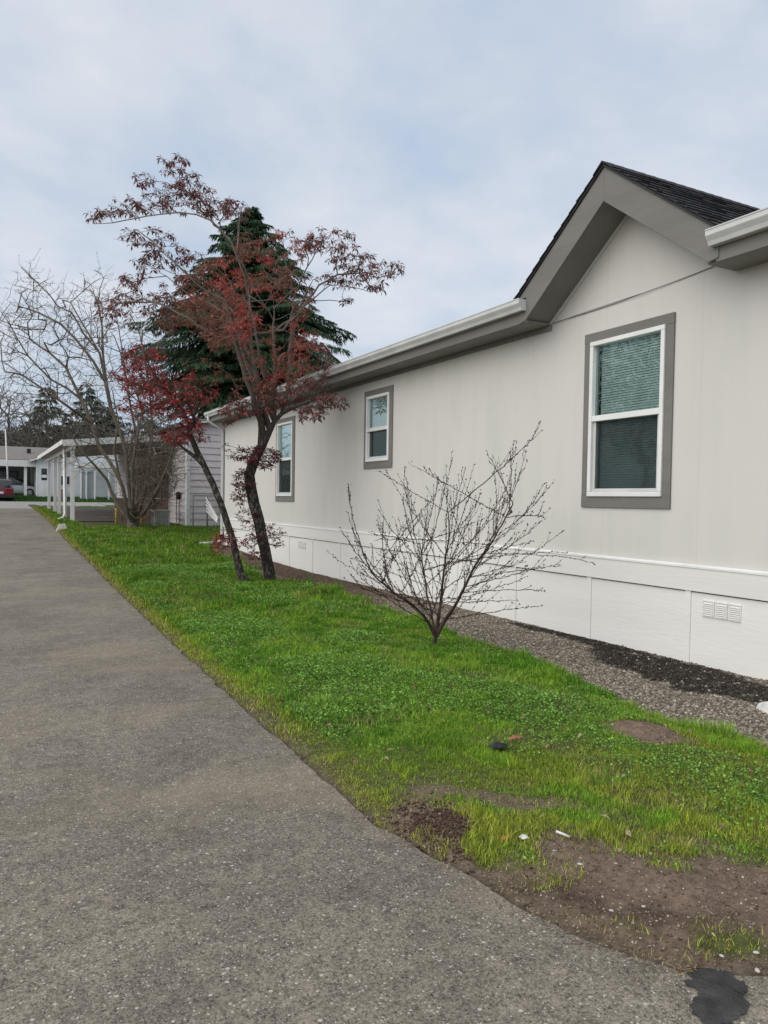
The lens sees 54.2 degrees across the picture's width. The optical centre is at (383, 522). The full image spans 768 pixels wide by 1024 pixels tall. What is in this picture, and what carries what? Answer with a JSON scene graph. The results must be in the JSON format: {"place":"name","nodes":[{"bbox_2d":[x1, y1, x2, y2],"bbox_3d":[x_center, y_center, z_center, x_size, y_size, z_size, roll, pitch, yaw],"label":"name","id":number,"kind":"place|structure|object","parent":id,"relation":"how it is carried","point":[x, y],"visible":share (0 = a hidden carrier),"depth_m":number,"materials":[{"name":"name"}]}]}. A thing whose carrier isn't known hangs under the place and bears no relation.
{"place":"outdoors","nodes":[
{"label":"outdoors","id":0,"kind":"place"},
{"bbox_2d":[0,494,113,502],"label":"grass","id":1,"kind":"structure","parent":0,"point":[25,498],"depth_m":54.53,"materials":[{"name":"green plant"}]},
{"bbox_2d":[0,501,114,508],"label":"cross road","id":2,"kind":"structure","parent":0,"point":[12,504],"depth_m":46.48,"materials":[{"name":"grey asphalt"}]},
{"bbox_2d":[51,508,114,520],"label":"driveway","id":3,"kind":"structure","parent":0,"point":[90,514],"depth_m":31.58,"materials":[{"name":"grey concrete"}]},
{"bbox_2d":[0,508,767,1023],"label":"road","id":4,"kind":"structure","parent":0,"point":[180,842],"depth_m":2.92,"materials":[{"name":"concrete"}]},
{"bbox_2d":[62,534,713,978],"bbox_3d":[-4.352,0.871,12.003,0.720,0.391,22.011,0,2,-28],"label":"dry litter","id":5,"kind":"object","parent":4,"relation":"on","point":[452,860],"visible":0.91,"depth_m":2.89,"materials":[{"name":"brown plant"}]},
{"bbox_2d":[683,967,750,1023],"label":"tar patch","id":6,"kind":"object","parent":4,"relation":"on","point":[719,999],"visible":1,"depth_m":2.28,"materials":[{"name":"black asphalt"}]},
{"bbox_2d":[0,0,767,438],"label":"sky","id":7,"kind":"structure","parent":0,"point":[454,140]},
{"bbox_2d":[22,499,767,975],"bbox_3d":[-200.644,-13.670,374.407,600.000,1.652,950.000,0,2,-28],"label":"ground","id":8,"kind":"structure","parent":0,"point":[652,879],"depth_m":3.31,"materials":[{"name":"soil"}]},
{"bbox_2d":[0,428,7,478],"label":"street lamp","id":9,"kind":"object","parent":8,"relation":"on","point":[6,452],"visible":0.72,"depth_m":54.79,"materials":[{"name":"grey metal"}]},
{"bbox_2d":[0,479,13,500],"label":"parked car","id":10,"kind":"object","parent":8,"relation":"on","point":[6,489],"visible":0.98,"depth_m":51.24,"materials":[{"name":"red paint"}]},
{"bbox_2d":[0,477,34,495],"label":"parked car","id":11,"kind":"object","parent":8,"relation":"on","point":[18,485],"visible":0.4,"depth_m":57.85,"materials":[{"name":"silver metal"}]},
{"bbox_2d":[10,421,28,445],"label":"conifer tree","id":12,"kind":"object","parent":8,"relation":"on","point":[21,429],"visible":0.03,"depth_m":116.76,"materials":[{"name":"green plant"}]},
{"bbox_2d":[0,375,41,440],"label":"bare tree","id":13,"kind":"object","parent":8,"relation":"on","point":[13,403],"visible":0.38,"depth_m":88.14,"materials":[{"name":"brown plant"}]},
{"bbox_2d":[0,446,48,494],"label":"grey house","id":14,"kind":"structure","parent":8,"relation":"on","point":[20,465],"depth_m":62.76,"materials":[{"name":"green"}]},
{"bbox_2d":[0,468,6,477],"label":"window","id":15,"kind":"structure","parent":14,"relation":"in","point":[3,473],"depth_m":62.30,"materials":[{"name":"black glass"}]},
{"bbox_2d":[9,470,16,478],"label":"window","id":16,"kind":"structure","parent":14,"relation":"in","point":[12,474],"depth_m":62.64,"materials":[{"name":"black glass"}]},
{"bbox_2d":[0,417,48,446],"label":"bare tree","id":17,"kind":"object","parent":8,"relation":"on","point":[8,432],"visible":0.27,"depth_m":73.70,"materials":[{"name":"brown plant"}]},
{"bbox_2d":[0,384,51,446],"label":"bare tree","id":18,"kind":"object","parent":8,"relation":"on","point":[7,415],"visible":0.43,"depth_m":81.83,"materials":[{"name":"brown plant"}]},
{"bbox_2d":[0,416,53,447],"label":"bare tree","id":19,"kind":"object","parent":8,"relation":"on","point":[18,440],"visible":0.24,"depth_m":76.56,"materials":[{"name":"brown plant"}]},
{"bbox_2d":[0,383,72,446],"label":"bare tree","id":20,"kind":"object","parent":8,"relation":"on","point":[32,416],"visible":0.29,"depth_m":86.31,"materials":[{"name":"brown plant"}]},
{"bbox_2d":[1,413,72,447],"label":"bare tree","id":21,"kind":"object","parent":8,"relation":"on","point":[38,434],"visible":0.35,"depth_m":75.60,"materials":[{"name":"brown plant"}]},
{"bbox_2d":[24,387,73,445],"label":"conifer tree","id":22,"kind":"object","parent":8,"relation":"on","point":[53,412],"visible":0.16,"depth_m":98.03,"materials":[{"name":"green plant"}]},
{"bbox_2d":[0,426,113,447],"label":"thicket","id":23,"kind":"object","parent":8,"relation":"on","point":[53,440],"visible":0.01,"depth_m":77.44,"materials":[{"name":"green plant"}]},
{"bbox_2d":[56,524,66,530],"bbox_3d":[-9.804,0.145,22.848,0.340,0.230,0.300,0,2,-28],"label":"concrete block","id":24,"kind":"object","parent":8,"relation":"on","point":[62,526],"depth_m":22.75,"materials":[{"name":"grey concrete"}]},
{"bbox_2d":[22,400,105,447],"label":"bare tree","id":25,"kind":"object","parent":8,"relation":"on","point":[63,423],"visible":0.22,"depth_m":86.08,"materials":[{"name":"brown plant"}]},
{"bbox_2d":[59,416,83,439],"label":"conifer tree","id":26,"kind":"object","parent":8,"relation":"on","point":[71,423],"visible":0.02,"depth_m":106.36,"materials":[{"name":"green plant"}]},
{"bbox_2d":[28,455,116,498],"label":"white house","id":27,"kind":"structure","parent":8,"relation":"on","point":[91,484],"depth_m":56.86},
{"bbox_2d":[40,467,47,496],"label":"door","id":28,"kind":"structure","parent":27,"relation":"in","point":[43,470],"depth_m":56.47,"materials":[{"name":"white plastic"}]},
{"bbox_2d":[39,410,111,443],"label":"bare tree","id":29,"kind":"object","parent":8,"relation":"on","point":[84,436],"visible":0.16,"depth_m":81.25,"materials":[{"name":"brown plant"}]},
{"bbox_2d":[70,382,100,437],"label":"conifer tree","id":30,"kind":"object","parent":8,"relation":"on","point":[87,396],"visible":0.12,"depth_m":111.39,"materials":[{"name":"green plant"}]},
{"bbox_2d":[81,400,117,438],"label":"conifer tree","id":31,"kind":"object","parent":8,"relation":"on","point":[104,411],"visible":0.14,"depth_m":104.91,"materials":[{"name":"green plant"}]},
{"bbox_2d":[0,250,206,527],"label":"bare tree","id":32,"kind":"object","parent":8,"relation":"on","point":[132,514],"visible":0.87,"depth_m":23.65,"materials":[{"name":"grey plant"}]},
{"bbox_2d":[37,435,171,520],"bbox_3d":[-12.370,-1.768,32.070,3.751,3.320,12.900,0,2,-28],"label":"carport","id":33,"kind":"object","parent":8,"relation":"on","point":[55,451],"visible":0.62,"depth_m":28.59,"materials":[{"name":"white metal"}]},
{"bbox_2d":[83,409,132,437],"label":"bare tree","id":34,"kind":"object","parent":8,"relation":"on","point":[110,427],"visible":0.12,"depth_m":84.88,"materials":[{"name":"brown plant"}]},
{"bbox_2d":[98,412,130,437],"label":"conifer tree","id":35,"kind":"object","parent":8,"relation":"on","point":[120,425],"visible":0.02,"depth_m":118.82,"materials":[{"name":"green plant"}]},
{"bbox_2d":[124,419,158,436],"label":"conifer tree","id":36,"kind":"object","parent":8,"relation":"on","point":[142,428],"visible":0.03,"depth_m":113.57,"materials":[{"name":"green plant"}]},
{"bbox_2d":[115,444,168,521],"bbox_3d":[-8.799,-1.409,27.322,1.900,2.900,0.140,0,2,-28],"label":"privacy screen","id":37,"kind":"object","parent":8,"relation":"on","point":[121,502],"visible":0.18,"depth_m":27.48,"materials":[{"name":"brown wood"}]},
{"bbox_2d":[129,414,171,435],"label":"bare tree","id":38,"kind":"object","parent":8,"relation":"on","point":[158,425],"visible":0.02,"depth_m":87.57,"materials":[{"name":"brown plant"}]},
{"bbox_2d":[150,510,170,525],"bbox_3d":[-7.618,-0.135,25.564,0.580,0.615,0.540,0,2,-28],"label":"heat pump","id":39,"kind":"object","parent":8,"relation":"on","point":[162,517],"visible":0.63,"depth_m":25.35,"materials":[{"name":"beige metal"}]},
{"bbox_2d":[115,419,222,526],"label":"neighbour house","id":40,"kind":"structure","parent":8,"relation":"on","point":[210,450],"depth_m":25.89,"materials":[{"name":"grey"}]},
{"bbox_2d":[106,343,249,581],"bbox_3d":[-3.604,-0.977,12.971,2.271,4.322,2.558,0,2,-28],"label":"photinia tree","id":41,"kind":"object","parent":8,"relation":"on","point":[188,427],"visible":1,"depth_m":12.65,"materials":[{"name":"red plant"}]},
{"bbox_2d":[192,493,220,527],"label":"chain link gate","id":42,"kind":"structure","parent":8,"relation":"on","point":[207,515],"depth_m":25.35,"materials":[{"name":"grey metal"}]},
{"bbox_2d":[122,206,356,426],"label":"cedar tree","id":43,"kind":"object","parent":8,"relation":"on","point":[257,228],"visible":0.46,"depth_m":40.98,"materials":[{"name":"green plant"}]},
{"bbox_2d":[83,152,404,580],"bbox_3d":[-2.596,-2.701,13.485,6.345,7.739,5.008,2,2,37],"label":"photinia tree","id":44,"kind":"object","parent":8,"relation":"on","point":[261,409],"visible":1,"depth_m":13.05,"materials":[{"name":"red plant"}]},
{"bbox_2d":[281,578,391,606],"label":"soil clods","id":45,"kind":"object","parent":8,"relation":"on","point":[320,591],"visible":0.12,"depth_m":11.45,"materials":[{"name":"soil"}]},
{"bbox_2d":[33,506,767,968],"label":"grass","id":46,"kind":"structure","parent":8,"relation":"on","point":[185,538],"depth_m":5.04,"materials":[{"name":"green plant"}]},
{"bbox_2d":[109,561,767,874],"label":"clover","id":47,"kind":"object","parent":8,"relation":"on","point":[211,620],"visible":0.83,"depth_m":5.67,"materials":[{"name":"green plant"}]},
{"bbox_2d":[155,597,757,915],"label":"dead leaves","id":48,"kind":"object","parent":8,"relation":"on","point":[605,815],"depth_m":4.49,"materials":[{"name":"brown plant"}]},
{"bbox_2d":[326,420,594,645],"bbox_3d":[0.814,0.173,7.509,2.797,2.321,1.438,1,2,-1],"label":"bare young tree","id":49,"kind":"object","parent":8,"relation":"on","point":[436,629],"visible":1,"depth_m":7.44,"materials":[{"name":"brown plant"}]},
{"bbox_2d":[388,792,547,882],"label":"mud clods","id":50,"kind":"object","parent":8,"relation":"on","point":[419,821],"visible":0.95,"depth_m":3.40,"materials":[{"name":"soil"}]},
{"bbox_2d":[198,161,767,679],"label":"manufactured house","id":51,"kind":"structure","parent":8,"relation":"on","point":[618,345],"depth_m":8.19,"materials":[{"name":"paint"}]},
{"bbox_2d":[206,498,217,521],"bbox_3d":[-4.865,-0.367,21.189,0.394,0.704,0.028,1,2,16],"label":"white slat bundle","id":52,"kind":"object","parent":51,"relation":"attached to","point":[215,518],"visible":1,"depth_m":21.19,"materials":[{"name":"plastic"}]},
{"bbox_2d":[275,416,294,501],"bbox_3d":[-2.170,-1.392,16.550,0.090,1.840,1.140,0,2,-28],"label":"window","id":53,"kind":"structure","parent":51,"relation":"in","point":[285,427],"depth_m":16.53,"materials":[{"name":"beige paint"}]},
{"bbox_2d":[363,385,393,468],"bbox_3d":[-0.052,-1.592,12.682,0.170,1.340,1.020,0,2,-28],"label":"window","id":54,"kind":"structure","parent":51,"relation":"in","point":[378,440],"depth_m":12.70,"materials":[{"name":"beige paint"}]},
{"bbox_2d":[581,312,675,508],"bbox_3d":[2.554,-1.105,7.820,0.170,1.900,1.220,0,2,-28],"label":"window","id":55,"kind":"structure","parent":51,"relation":"in","point":[629,368],"depth_m":7.79,"materials":[{"name":"beige paint"}]},
{"bbox_2d":[489,741,507,747],"bbox_3d":[0.669,1.289,4.380,0.120,0.023,0.077,0,2,-28],"label":"crumpled rag","id":56,"kind":"object","parent":8,"relation":"on","point":[496,744],"visible":1,"depth_m":4.36,"materials":[{"name":"black fabric"}]},
{"bbox_2d":[249,562,767,747],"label":"gravel","id":57,"kind":"structure","parent":8,"relation":"on","point":[747,716],"depth_m":6.62,"materials":[{"name":"grey gravel"}]},
{"bbox_2d":[756,701,767,713],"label":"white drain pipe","id":58,"kind":"object","parent":57,"relation":"on","point":[762,706],"visible":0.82,"depth_m":5.51,"materials":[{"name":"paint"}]},
{"bbox_2d":[519,834,528,838],"bbox_3d":[0.602,1.346,3.229,0.043,0.015,0.036,0,2,-28],"label":"paper scrap","id":59,"kind":"object","parent":8,"relation":"on","point":[523,836],"visible":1,"depth_m":3.22,"materials":[{"name":"white paper"}]},
{"bbox_2d":[556,830,569,837],"bbox_3d":[0.775,1.348,3.249,0.063,0.022,0.011,2,2,27],"label":"cigarette end","id":60,"kind":"object","parent":8,"relation":"on","point":[563,834],"visible":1,"depth_m":3.25,"materials":[{"name":"white paper"}]},
{"bbox_2d":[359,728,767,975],"bbox_3d":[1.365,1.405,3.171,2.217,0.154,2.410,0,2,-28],"label":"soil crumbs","id":61,"kind":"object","parent":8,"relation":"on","point":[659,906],"visible":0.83,"depth_m":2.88,"materials":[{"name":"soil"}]},
{"bbox_2d":[511,837,767,965],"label":"twig litter","id":62,"kind":"object","parent":8,"relation":"on","point":[652,893],"visible":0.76,"depth_m":2.82,"materials":[{"name":"brown plant"}]}
]}

